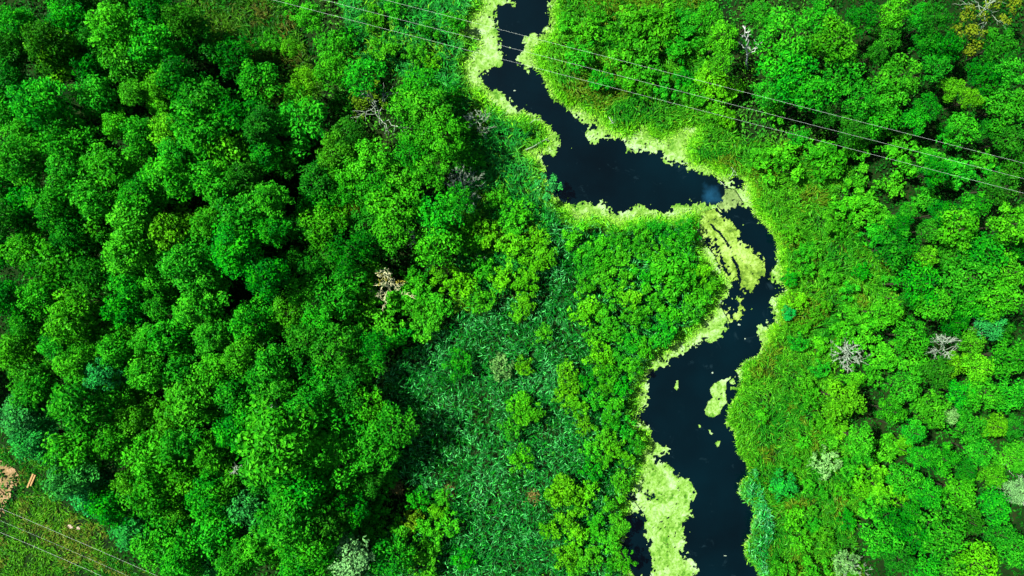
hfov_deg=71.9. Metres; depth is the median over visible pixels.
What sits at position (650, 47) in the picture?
marsh shrub
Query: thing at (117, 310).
broadleaf tree
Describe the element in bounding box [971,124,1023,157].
leafy tree
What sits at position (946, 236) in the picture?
leafy tree
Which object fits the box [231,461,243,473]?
dead tree
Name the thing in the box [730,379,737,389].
duckweed raft
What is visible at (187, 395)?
broadleaf tree
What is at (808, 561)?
marsh shrub
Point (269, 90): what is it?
leafy tree
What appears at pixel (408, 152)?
leafy tree
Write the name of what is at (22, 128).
broadleaf tree
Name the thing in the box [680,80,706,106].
marsh shrub
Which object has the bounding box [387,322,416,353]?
marsh shrub
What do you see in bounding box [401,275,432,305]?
marsh shrub
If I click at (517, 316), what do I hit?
marsh shrub
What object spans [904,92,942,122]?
leafy tree
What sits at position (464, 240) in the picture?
marsh shrub
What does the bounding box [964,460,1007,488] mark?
leafy tree
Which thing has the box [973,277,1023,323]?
leafy tree
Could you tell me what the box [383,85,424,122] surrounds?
leafy tree
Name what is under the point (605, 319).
marsh shrub
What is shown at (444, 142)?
leafy tree
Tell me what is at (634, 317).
marsh shrub
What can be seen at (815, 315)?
marsh shrub
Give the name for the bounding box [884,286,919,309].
leafy tree
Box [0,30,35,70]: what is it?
broadleaf tree
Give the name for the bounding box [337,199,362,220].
leafy tree
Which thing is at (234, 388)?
broadleaf tree
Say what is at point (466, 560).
marsh shrub
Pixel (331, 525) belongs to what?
broadleaf tree
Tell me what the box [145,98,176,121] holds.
broadleaf tree
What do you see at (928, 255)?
leafy tree
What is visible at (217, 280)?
broadleaf tree
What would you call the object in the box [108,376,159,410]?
broadleaf tree
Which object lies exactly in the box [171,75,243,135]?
broadleaf tree
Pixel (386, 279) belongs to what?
dead tree
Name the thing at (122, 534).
broadleaf tree
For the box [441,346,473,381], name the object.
marsh shrub
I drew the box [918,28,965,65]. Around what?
leafy tree
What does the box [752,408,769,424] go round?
marsh shrub
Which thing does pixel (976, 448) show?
leafy tree
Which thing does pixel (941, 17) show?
leafy tree
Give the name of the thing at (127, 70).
broadleaf tree
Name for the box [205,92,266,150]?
broadleaf tree
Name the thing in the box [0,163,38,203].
broadleaf tree
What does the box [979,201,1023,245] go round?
leafy tree
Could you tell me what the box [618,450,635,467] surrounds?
marsh shrub
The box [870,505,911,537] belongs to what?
leafy tree
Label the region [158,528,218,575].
broadleaf tree
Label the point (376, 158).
leafy tree
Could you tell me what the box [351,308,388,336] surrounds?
marsh shrub
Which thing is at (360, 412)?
leafy tree
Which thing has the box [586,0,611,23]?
marsh shrub
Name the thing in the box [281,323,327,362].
leafy tree
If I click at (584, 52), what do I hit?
marsh shrub
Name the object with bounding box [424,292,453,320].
marsh shrub
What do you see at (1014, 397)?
leafy tree
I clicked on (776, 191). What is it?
sedge grass
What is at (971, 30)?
dying tree
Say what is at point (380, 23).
marsh shrub
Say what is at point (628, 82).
marsh shrub
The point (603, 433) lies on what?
marsh shrub
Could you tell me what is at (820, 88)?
leafy tree
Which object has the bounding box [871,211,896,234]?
marsh shrub
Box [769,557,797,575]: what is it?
marsh shrub
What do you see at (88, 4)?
broadleaf tree
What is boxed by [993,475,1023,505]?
dead bush
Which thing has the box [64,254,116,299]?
broadleaf tree
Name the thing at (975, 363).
leafy tree
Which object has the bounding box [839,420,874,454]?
leafy tree
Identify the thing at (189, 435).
broadleaf tree
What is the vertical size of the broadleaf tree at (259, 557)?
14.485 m
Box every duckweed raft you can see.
[635,435,699,575]
[700,208,770,293]
[705,377,730,416]
[718,189,741,212]
[724,297,744,322]
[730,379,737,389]
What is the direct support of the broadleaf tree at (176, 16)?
on the ground at (872, 156)
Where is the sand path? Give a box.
[0,461,18,513]
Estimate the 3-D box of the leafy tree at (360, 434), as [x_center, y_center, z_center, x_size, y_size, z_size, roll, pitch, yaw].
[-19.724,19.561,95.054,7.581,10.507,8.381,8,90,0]
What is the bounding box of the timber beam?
[27,473,33,487]
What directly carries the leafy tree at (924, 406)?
on the ground at (872, 156)
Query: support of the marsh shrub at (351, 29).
on the ground at (872, 156)
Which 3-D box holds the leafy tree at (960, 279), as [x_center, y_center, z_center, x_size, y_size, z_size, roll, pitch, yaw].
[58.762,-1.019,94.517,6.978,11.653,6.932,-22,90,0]
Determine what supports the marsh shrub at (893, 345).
on the ground at (872, 156)
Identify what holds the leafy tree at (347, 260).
on the ground at (872, 156)
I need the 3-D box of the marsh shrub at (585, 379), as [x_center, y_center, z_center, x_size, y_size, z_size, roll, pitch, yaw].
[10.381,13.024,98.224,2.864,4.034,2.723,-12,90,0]
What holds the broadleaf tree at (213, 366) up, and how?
on the ground at (872, 156)
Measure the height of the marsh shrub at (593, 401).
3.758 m
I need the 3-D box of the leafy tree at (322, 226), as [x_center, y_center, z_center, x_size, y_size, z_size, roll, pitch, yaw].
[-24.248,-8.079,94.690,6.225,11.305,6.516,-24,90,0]
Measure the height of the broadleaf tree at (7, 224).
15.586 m
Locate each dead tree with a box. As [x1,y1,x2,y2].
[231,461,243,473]
[348,74,411,137]
[369,267,414,306]
[738,26,763,68]
[928,334,967,366]
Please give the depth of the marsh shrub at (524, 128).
97.97 m
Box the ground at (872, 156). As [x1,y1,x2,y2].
[0,0,1023,575]
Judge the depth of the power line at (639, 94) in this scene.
87.08 m
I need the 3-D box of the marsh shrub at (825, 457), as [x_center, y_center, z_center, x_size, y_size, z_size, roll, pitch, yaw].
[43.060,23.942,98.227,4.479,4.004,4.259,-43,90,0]
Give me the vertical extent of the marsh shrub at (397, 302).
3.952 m
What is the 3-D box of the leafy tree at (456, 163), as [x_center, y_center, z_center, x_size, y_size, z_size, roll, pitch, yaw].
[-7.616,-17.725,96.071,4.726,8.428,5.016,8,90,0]
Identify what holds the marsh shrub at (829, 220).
on the ground at (872, 156)
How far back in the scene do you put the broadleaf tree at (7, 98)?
90.13 m
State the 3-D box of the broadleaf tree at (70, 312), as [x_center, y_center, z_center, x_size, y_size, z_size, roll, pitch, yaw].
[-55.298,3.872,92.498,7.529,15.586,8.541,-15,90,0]
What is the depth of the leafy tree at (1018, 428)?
92.61 m
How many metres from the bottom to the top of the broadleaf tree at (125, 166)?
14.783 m
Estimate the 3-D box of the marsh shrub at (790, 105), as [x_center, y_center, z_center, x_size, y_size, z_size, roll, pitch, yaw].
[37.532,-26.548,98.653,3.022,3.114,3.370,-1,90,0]
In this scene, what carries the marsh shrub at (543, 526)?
on the ground at (872, 156)
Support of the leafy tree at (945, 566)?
on the ground at (872, 156)
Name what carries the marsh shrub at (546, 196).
on the bank sedge
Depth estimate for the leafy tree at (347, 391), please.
90.29 m
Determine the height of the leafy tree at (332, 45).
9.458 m
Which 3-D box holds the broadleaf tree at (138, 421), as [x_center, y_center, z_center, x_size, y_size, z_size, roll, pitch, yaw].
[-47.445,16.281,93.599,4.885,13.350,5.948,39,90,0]
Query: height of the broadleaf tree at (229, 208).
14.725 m
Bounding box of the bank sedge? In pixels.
[446,0,800,575]
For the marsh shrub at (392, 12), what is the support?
on the ground at (872, 156)
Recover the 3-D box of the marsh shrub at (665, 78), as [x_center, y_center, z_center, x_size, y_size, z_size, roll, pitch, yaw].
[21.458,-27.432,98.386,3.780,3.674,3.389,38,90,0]
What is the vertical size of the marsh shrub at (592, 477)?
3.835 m
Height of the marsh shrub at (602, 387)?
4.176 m
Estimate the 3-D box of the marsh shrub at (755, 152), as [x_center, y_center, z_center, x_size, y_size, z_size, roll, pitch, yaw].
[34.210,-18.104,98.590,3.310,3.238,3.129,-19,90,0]
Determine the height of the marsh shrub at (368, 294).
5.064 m
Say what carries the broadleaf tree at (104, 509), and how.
on the ground at (872, 156)
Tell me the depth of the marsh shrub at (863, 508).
96.90 m
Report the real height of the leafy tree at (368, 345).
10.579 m
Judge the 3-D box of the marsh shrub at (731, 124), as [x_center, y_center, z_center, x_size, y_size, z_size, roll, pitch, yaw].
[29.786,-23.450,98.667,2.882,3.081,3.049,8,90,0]
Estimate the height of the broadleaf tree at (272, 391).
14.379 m
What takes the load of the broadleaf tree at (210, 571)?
on the ground at (872, 156)
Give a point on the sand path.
(8, 472)
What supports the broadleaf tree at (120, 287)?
on the ground at (872, 156)
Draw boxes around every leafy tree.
[176,16,221,61]
[205,32,261,82]
[236,57,283,108]
[270,289,309,336]
[271,140,304,179]
[272,98,328,158]
[278,342,321,393]
[279,245,309,275]
[280,36,303,61]
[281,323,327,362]
[282,82,314,114]
[284,273,320,309]
[286,210,318,243]
[290,64,323,97]
[293,256,326,284]
[294,1,324,35]
[294,188,332,220]
[297,154,340,199]
[298,199,349,251]
[298,303,334,339]
[301,359,344,398]
[303,234,343,274]
[303,272,360,320]
[306,322,363,377]
[311,50,351,91]
[312,30,354,72]
[313,257,340,290]
[315,129,354,177]
[315,399,361,450]
[316,469,341,499]
[317,435,368,489]
[317,555,343,575]
[319,371,364,413]
[324,228,374,274]
[325,198,351,230]
[325,483,370,538]
[326,179,356,208]
[326,531,374,575]
[328,154,373,194]
[329,115,368,149]
[330,256,370,297]
[335,472,363,504]
[336,356,365,385]
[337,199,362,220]
[339,408,390,462]
[340,57,387,97]
[340,136,399,188]
[342,326,369,355]
[344,385,387,426]
[347,204,382,238]
[349,181,384,218]
[349,424,401,472]
[352,463,385,502]
[353,164,395,205]
[354,232,386,262]
[355,353,387,384]
[359,325,392,366]
[365,176,423,233]
[366,400,420,451]
[368,533,415,575]
[369,207,415,258]
[374,155,411,198]
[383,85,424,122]
[391,134,426,173]
[396,119,442,160]
[400,63,445,111]
[407,84,452,136]
[408,152,450,192]
[409,223,463,267]
[410,191,463,244]
[414,111,470,162]
[438,136,473,172]
[440,182,474,215]
[689,0,723,33]
[701,43,734,78]
[705,19,739,56]
[739,0,770,35]
[749,78,781,109]
[753,44,819,106]
[754,5,812,64]
[785,71,840,116]
[795,0,837,38]
[801,39,823,61]
[804,11,858,68]
[804,106,837,128]
[811,48,866,100]
[820,376,866,423]
[827,113,868,147]
[833,79,879,120]
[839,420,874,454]
[841,438,875,465]
[842,0,880,38]
[848,41,888,71]
[855,516,904,559]
[858,100,899,139]
[862,293,903,330]
[863,76,910,121]
[864,0,910,33]
[864,392,907,426]
[865,19,903,51]
[870,52,922,100]
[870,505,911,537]
[870,538,916,574]
[872,228,921,273]
[873,371,921,403]
[880,418,928,445]
[880,461,924,497]
[881,210,914,238]
[883,260,942,308]
[883,315,932,356]
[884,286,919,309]
[887,519,932,556]
[888,498,926,521]
[891,201,917,220]
[896,104,930,135]
[896,285,954,322]
[898,1,932,30]
[898,245,940,268]
[899,445,932,469]
[899,550,940,575]
[900,27,943,58]
[902,1,953,38]
[902,388,952,428]
[903,504,967,563]
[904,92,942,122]
[905,153,952,187]
[906,355,954,388]
[907,441,962,479]
[908,476,941,510]
[910,199,957,227]
[910,218,940,242]
[914,53,952,82]
[916,205,978,252]
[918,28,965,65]
[924,308,969,337]
[925,240,969,274]
[928,255,997,304]
[929,350,971,377]
[930,473,976,514]
[932,378,978,409]
[933,110,980,150]
[934,78,965,103]
[936,285,984,318]
[937,538,1000,575]
[937,551,976,575]
[938,87,985,111]
[938,457,977,480]
[939,407,989,444]
[940,505,985,534]
[942,326,986,358]
[943,407,958,424]
[945,372,1005,411]
[945,435,996,468]
[951,289,1003,321]
[952,191,993,223]
[953,230,1008,281]
[959,118,999,140]
[959,484,1011,527]
[960,353,994,384]
[960,411,1007,438]
[961,172,1018,206]
[963,57,1002,96]
[963,332,1023,379]
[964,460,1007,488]
[966,26,1019,65]
[966,313,1007,341]
[968,85,1023,135]
[969,53,1023,90]
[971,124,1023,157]
[971,439,1023,474]
[972,250,1023,286]
[972,515,1020,549]
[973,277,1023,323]
[973,318,1015,345]
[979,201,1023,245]
[979,413,1023,441]
[981,477,1023,504]
[981,524,1023,568]
[982,374,1023,413]
[992,151,1023,182]
[1004,239,1023,260]
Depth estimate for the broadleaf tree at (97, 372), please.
87.20 m
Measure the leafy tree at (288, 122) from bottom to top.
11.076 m
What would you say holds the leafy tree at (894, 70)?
on the ground at (872, 156)
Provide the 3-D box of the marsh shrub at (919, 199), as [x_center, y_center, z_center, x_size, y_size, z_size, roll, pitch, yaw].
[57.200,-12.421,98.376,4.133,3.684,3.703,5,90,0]
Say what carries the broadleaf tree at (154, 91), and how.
on the ground at (872, 156)
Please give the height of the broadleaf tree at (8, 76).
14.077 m
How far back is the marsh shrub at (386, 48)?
96.78 m
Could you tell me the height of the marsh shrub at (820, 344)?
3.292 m
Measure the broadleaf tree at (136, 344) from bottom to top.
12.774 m
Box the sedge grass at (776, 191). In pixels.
[534,0,907,575]
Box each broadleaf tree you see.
[0,2,37,41]
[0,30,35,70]
[0,58,61,101]
[0,89,48,120]
[0,96,19,131]
[0,117,50,159]
[0,133,54,187]
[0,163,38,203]
[0,193,35,239]
[0,223,62,269]
[0,232,26,270]
[0,276,29,318]
[0,329,48,376]
[0,384,61,438]
[3,76,101,140]
[3,183,67,236]
[4,34,35,68]
[5,308,50,347]
[6,358,65,399]
[7,414,86,467]
[9,363,73,413]
[14,278,81,324]
[19,19,77,73]
[21,239,98,299]
[23,23,94,81]
[23,178,104,235]
[35,61,78,86]
[36,331,76,362]
[37,110,123,171]
[40,285,108,347]
[40,424,108,479]
[40,444,125,505]
[41,368,126,437]
[42,0,91,45]
[44,150,119,186]
[45,0,100,26]
[49,213,98,258]
[51,338,105,384]
[62,455,129,518]
[63,176,118,226]
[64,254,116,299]
[66,73,135,129]
[68,46,121,90]
[69,21,109,65]
[75,210,134,257]
[76,139,149,196]
[77,322,122,354]
[82,356,128,395]
[83,0,140,56]
[83,481,143,529]
[92,412,154,467]
[95,331,138,380]
[97,39,158,88]
[97,317,137,350]
[99,109,132,141]
[99,268,163,302]
[99,292,156,332]
[100,235,163,280]
[101,0,142,24]
[104,195,165,246]
[107,504,169,551]
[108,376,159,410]
[108,463,153,497]
[114,394,170,436]
[115,167,184,224]
[117,77,151,106]
[117,115,159,158]
[117,472,185,519]
[120,422,191,479]
[124,351,163,393]
[125,17,192,73]
[126,320,166,361]
[126,504,199,572]
[128,0,178,30]
[133,260,186,302]
[139,64,186,117]
[140,153,205,206]
[140,315,198,363]
[141,291,181,321]
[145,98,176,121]
[146,112,180,151]
[147,199,209,256]
[149,400,202,437]
[152,352,203,389]
[153,47,207,109]
[155,136,208,174]
[155,231,214,292]
[155,422,211,467]
[157,454,210,506]
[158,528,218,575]
[160,2,201,43]
[162,495,203,527]
[163,372,226,432]
[165,98,241,162]
[170,285,232,329]
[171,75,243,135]
[183,468,239,522]
[185,506,243,561]
[188,205,235,245]
[189,159,244,209]
[189,425,237,471]
[190,313,241,357]
[190,350,239,387]
[191,259,238,303]
[197,540,238,575]
[200,455,240,484]
[201,219,267,279]
[203,127,263,178]
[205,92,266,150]
[209,183,282,245]
[210,369,258,418]
[210,461,254,508]
[211,411,249,455]
[211,538,258,575]
[219,331,265,378]
[224,152,265,198]
[224,482,271,533]
[225,292,284,347]
[233,395,266,439]
[234,521,283,567]
[235,394,330,487]
[238,101,285,146]
[239,460,274,500]
[242,256,291,303]
[244,341,296,395]
[248,136,289,174]
[250,206,295,247]
[251,180,298,219]
[251,477,332,555]
[255,367,301,423]
[263,533,292,569]
[267,454,338,518]
[277,548,317,575]
[279,520,340,575]
[282,384,338,434]
[298,430,343,472]
[304,499,347,553]
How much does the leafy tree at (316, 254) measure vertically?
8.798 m
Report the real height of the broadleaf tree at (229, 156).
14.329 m
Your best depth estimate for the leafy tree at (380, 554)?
92.64 m
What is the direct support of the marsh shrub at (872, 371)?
on the ground at (872, 156)
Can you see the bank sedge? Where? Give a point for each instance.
(548, 133)
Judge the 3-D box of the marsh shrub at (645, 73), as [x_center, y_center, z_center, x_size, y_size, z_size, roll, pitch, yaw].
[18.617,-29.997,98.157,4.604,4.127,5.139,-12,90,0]
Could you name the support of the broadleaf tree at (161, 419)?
on the ground at (872, 156)
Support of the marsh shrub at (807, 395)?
on the ground at (872, 156)
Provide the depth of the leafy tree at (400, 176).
91.94 m
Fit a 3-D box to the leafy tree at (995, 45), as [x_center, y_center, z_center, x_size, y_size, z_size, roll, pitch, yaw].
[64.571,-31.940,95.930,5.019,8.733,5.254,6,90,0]
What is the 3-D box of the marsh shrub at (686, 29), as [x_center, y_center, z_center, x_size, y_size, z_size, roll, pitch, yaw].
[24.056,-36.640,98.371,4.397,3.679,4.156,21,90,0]
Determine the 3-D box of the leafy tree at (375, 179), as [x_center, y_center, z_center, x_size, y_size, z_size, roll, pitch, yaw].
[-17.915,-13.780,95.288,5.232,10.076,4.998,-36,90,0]
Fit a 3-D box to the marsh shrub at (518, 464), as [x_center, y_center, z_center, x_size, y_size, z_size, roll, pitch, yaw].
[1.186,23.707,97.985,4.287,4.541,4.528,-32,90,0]
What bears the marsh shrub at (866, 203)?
on the ground at (872, 156)
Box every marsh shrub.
[258,30,283,51]
[282,0,304,21]
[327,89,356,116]
[333,24,359,48]
[334,297,366,331]
[334,523,353,552]
[351,271,387,307]
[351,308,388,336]
[352,516,387,547]
[357,493,390,521]
[358,257,392,288]
[359,2,385,32]
[363,291,409,337]
[369,31,402,62]
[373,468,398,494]
[376,513,410,550]
[383,0,407,24]
[386,285,414,311]
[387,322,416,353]
[397,509,424,535]
[398,265,427,290]
[400,43,427,68]
[400,537,443,575]
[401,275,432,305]
[404,485,429,513]
[409,290,437,321]
[409,310,443,343]
[412,517,443,549]
[413,19,441,46]
[420,52,442,68]
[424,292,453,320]
[427,500,448,522]
[429,263,456,294]
[432,488,452,505]
[434,507,464,537]
[441,11,466,33]
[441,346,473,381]
[443,82,463,108]
[443,218,468,240]
[443,266,478,300]
[449,547,477,570]
[453,225,485,256]
[454,116,476,140]
[457,209,480,229]
[461,283,496,314]
[464,148,485,171]
[468,218,505,250]
[469,254,494,282]
[483,184,509,215]
[486,266,515,291]
[489,352,513,381]
[492,233,530,266]
[496,413,525,440]
[498,209,528,238]
[505,390,531,417]
[506,194,534,224]
[507,442,535,474]
[508,306,526,323]
[510,272,539,297]
[510,290,536,316]
[512,396,546,426]
[513,353,534,375]
[517,118,533,133]
[517,247,549,277]
[528,226,550,248]
[531,238,558,268]
[534,172,562,200]
[534,322,552,343]
[538,518,559,540]
[543,484,566,505]
[546,472,584,508]
[548,509,581,538]
[550,545,579,571]
[551,381,579,408]
[556,358,578,385]
[557,11,575,31]
[561,221,592,256]
[561,524,589,547]
[564,37,594,73]
[564,375,584,394]
[564,395,588,418]
[566,562,583,575]
[567,292,603,326]
[567,539,582,558]
[571,242,599,269]
[572,16,601,47]
[572,414,594,437]
[573,497,592,518]
[574,261,596,279]
[575,480,599,501]
[575,544,603,571]
[576,277,595,293]
[577,372,596,391]
[577,439,601,462]
[577,455,604,481]
[581,323,602,342]
[581,339,614,376]
[582,386,607,410]
[585,524,602,543]
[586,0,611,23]
[587,302,616,331]
[587,510,605,527]
[588,68,616,91]
[589,425,616,449]
[590,234,611,254]
[591,249,616,270]
[591,265,611,285]
[595,376,613,398]
[595,450,612,469]
[595,529,621,554]
[595,557,617,575]
[596,360,620,384]
[598,319,626,343]
[599,26,620,44]
[599,277,627,304]
[599,389,625,416]
[601,412,620,429]
[601,494,624,519]
[602,430,626,457]
[603,42,633,76]
[605,224,633,250]
[606,2,650,46]
[607,244,632,267]
[607,346,625,366]
[607,514,630,539]
[609,258,635,283]
[610,468,631,494]
[611,414,637,439]
[611,547,636,572]
[612,374,633,397]
[615,21,659,60]
[615,68,640,91]
[616,330,641,353]
[617,282,642,310]
[617,304,650,332]
[617,356,643,379]
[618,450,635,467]
[627,219,654,242]
[628,434,645,454]
[629,257,657,287]
[629,335,654,359]
[630,232,654,261]
[631,54,663,87]
[633,80,653,100]
[639,282,677,314]
[644,1,679,46]
[645,219,671,240]
[646,243,671,267]
[648,319,677,349]
[650,257,698,302]
[653,74,680,101]
[655,301,682,328]
[659,229,679,253]
[664,35,691,64]
[668,244,698,274]
[670,216,701,246]
[673,7,700,38]
[673,66,693,88]
[673,271,702,305]
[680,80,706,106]
[680,297,706,324]
[682,25,709,54]
[689,258,711,284]
[694,60,721,90]
[696,288,713,308]
[699,69,735,103]
[702,276,721,295]
[705,98,730,121]
[716,108,736,130]
[724,77,747,99]
[749,147,770,169]
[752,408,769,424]
[756,142,804,184]
[760,100,785,127]
[768,467,798,502]
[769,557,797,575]
[774,85,792,106]
[779,267,797,287]
[780,224,801,246]
[781,304,796,320]
[783,504,806,531]
[786,331,808,351]
[786,454,800,468]
[787,124,810,148]
[788,292,808,309]
[789,528,814,553]
[792,241,815,261]
[795,257,815,278]
[795,369,816,391]
[795,433,810,449]
[798,320,811,333]
[798,479,816,493]
[801,555,831,575]
[802,385,822,410]
[802,501,818,519]
[803,139,829,167]
[805,240,824,261]
[806,306,823,324]
[806,335,828,356]
[806,358,830,378]
[806,517,820,533]
[807,444,842,480]
[808,526,835,549]
[809,140,849,183]
[809,410,836,439]
[814,484,831,500]
[816,299,832,312]
[819,262,842,284]
[820,431,843,449]
[821,209,842,234]
[826,321,854,345]
[827,218,847,238]
[828,188,861,219]
[831,419,848,439]
[832,482,852,500]
[833,549,859,575]
[835,303,868,336]
[835,507,856,530]
[836,364,865,391]
[838,101,865,127]
[839,280,860,301]
[840,456,863,480]
[842,134,869,161]
[844,162,881,197]
[847,192,887,228]
[849,476,873,498]
[851,261,872,280]
[851,330,875,355]
[853,460,890,494]
[857,222,884,247]
[857,497,887,523]
[860,311,889,342]
[861,364,884,387]
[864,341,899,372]
[867,126,892,152]
[868,488,890,509]
[870,480,893,506]
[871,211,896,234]
[871,432,901,464]
[878,174,906,197]
[881,265,904,290]
[884,482,912,508]
[885,145,926,179]
[886,127,919,159]
[887,434,913,455]
[888,339,911,361]
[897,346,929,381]
[910,186,940,210]
[917,147,945,171]
[935,122,957,150]
[943,156,976,190]
[970,147,997,170]
[975,162,1002,189]
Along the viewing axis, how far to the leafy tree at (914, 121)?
93.27 m
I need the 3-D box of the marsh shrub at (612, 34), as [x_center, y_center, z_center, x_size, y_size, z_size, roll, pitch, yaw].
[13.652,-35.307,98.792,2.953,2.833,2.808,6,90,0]
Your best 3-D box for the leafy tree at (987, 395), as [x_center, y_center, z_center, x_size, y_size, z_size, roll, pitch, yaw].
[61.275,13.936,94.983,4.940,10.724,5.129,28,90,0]
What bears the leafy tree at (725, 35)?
on the ground at (872, 156)
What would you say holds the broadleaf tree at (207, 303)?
on the ground at (872, 156)
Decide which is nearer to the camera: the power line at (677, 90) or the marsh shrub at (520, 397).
the power line at (677, 90)
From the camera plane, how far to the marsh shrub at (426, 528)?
96.46 m
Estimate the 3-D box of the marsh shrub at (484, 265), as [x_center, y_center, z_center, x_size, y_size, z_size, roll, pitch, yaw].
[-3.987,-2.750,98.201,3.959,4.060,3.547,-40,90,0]
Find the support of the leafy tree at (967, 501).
on the ground at (872, 156)
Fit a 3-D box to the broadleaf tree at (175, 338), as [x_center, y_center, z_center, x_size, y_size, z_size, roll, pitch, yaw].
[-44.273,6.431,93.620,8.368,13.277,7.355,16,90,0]
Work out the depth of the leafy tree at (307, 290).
90.94 m
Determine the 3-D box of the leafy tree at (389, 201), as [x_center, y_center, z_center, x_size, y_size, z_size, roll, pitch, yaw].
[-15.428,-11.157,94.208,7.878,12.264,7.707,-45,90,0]
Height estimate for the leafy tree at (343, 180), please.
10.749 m
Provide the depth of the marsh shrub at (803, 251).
97.74 m
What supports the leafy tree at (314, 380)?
on the ground at (872, 156)
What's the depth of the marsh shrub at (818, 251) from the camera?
97.89 m
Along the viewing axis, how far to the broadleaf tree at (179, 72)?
87.17 m
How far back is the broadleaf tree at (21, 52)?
89.58 m
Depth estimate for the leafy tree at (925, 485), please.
92.98 m
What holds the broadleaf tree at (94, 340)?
on the ground at (872, 156)
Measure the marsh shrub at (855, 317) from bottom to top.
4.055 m
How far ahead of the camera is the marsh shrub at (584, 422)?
97.19 m
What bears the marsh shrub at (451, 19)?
on the bank sedge
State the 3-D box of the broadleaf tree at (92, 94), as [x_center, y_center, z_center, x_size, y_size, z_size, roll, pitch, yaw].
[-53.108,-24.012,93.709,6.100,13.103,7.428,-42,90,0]
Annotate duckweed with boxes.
[460,0,787,575]
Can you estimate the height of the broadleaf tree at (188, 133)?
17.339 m
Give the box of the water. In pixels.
[467,0,787,575]
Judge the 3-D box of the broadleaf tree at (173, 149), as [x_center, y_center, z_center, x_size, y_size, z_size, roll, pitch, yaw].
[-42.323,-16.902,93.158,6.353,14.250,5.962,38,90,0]
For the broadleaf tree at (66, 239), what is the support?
on the ground at (872, 156)
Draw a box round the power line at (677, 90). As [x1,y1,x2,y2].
[345,5,1023,178]
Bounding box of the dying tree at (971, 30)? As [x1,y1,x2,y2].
[949,0,1022,55]
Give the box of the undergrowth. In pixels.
[0,0,1023,575]
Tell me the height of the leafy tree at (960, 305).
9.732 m
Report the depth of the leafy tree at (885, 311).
92.84 m
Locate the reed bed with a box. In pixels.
[338,0,556,317]
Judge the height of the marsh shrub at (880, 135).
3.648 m
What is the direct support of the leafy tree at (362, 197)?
on the ground at (872, 156)
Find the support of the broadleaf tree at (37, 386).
on the ground at (872, 156)
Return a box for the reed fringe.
[738,468,775,575]
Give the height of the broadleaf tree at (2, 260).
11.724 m
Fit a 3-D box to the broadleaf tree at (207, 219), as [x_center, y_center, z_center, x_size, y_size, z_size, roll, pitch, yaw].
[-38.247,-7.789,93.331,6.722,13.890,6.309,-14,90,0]
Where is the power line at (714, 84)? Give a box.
[387,0,1017,161]
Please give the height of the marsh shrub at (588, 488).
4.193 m
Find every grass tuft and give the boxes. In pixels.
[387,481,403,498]
[439,483,459,500]
[524,488,540,505]
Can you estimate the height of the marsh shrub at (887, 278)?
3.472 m
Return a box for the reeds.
[348,175,725,575]
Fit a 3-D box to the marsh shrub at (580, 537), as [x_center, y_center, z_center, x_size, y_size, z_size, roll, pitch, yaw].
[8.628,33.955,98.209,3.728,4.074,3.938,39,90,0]
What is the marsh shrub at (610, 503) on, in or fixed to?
on the ground at (872, 156)
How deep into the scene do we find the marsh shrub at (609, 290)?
96.89 m
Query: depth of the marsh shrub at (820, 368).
97.91 m
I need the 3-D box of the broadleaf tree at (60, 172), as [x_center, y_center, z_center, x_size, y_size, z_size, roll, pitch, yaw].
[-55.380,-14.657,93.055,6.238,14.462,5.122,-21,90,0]
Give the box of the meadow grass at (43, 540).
[0,443,157,575]
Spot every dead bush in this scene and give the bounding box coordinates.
[439,164,485,219]
[464,110,493,138]
[830,551,871,575]
[831,338,869,371]
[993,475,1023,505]
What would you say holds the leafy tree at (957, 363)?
on the ground at (872, 156)
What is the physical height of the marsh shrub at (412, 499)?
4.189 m
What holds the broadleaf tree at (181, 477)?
on the ground at (872, 156)
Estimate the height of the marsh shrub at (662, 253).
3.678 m
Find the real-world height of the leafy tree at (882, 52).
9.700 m
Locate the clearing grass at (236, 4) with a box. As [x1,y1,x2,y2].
[186,0,322,114]
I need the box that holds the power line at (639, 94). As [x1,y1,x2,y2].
[275,0,1017,191]
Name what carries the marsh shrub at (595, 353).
on the ground at (872, 156)
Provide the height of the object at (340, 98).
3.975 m
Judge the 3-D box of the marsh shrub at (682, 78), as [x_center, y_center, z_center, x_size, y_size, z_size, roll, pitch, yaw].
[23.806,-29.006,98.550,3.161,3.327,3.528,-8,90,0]
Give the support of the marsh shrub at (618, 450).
on the ground at (872, 156)
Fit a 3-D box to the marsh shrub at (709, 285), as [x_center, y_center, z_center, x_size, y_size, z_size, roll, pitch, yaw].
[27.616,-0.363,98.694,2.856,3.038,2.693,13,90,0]
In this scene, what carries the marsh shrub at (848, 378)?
on the ground at (872, 156)
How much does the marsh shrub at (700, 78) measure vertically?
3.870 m
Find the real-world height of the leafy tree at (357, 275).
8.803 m
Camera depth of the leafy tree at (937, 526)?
90.29 m
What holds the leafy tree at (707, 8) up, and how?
on the ground at (872, 156)
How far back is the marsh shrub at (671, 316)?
97.09 m
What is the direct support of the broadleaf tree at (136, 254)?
on the ground at (872, 156)
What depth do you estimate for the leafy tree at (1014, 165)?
94.02 m
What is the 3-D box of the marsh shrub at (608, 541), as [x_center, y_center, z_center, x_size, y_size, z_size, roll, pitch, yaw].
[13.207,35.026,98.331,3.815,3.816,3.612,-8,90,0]
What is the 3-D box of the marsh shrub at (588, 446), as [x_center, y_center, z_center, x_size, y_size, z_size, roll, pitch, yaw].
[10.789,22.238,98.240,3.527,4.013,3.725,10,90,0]
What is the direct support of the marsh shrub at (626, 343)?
on the ground at (872, 156)
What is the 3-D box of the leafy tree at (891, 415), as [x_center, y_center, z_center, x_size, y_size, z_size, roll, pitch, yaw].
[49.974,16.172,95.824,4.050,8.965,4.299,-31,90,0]
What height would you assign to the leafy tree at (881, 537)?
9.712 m
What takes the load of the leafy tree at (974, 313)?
on the ground at (872, 156)
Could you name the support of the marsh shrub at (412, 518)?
on the ground at (872, 156)

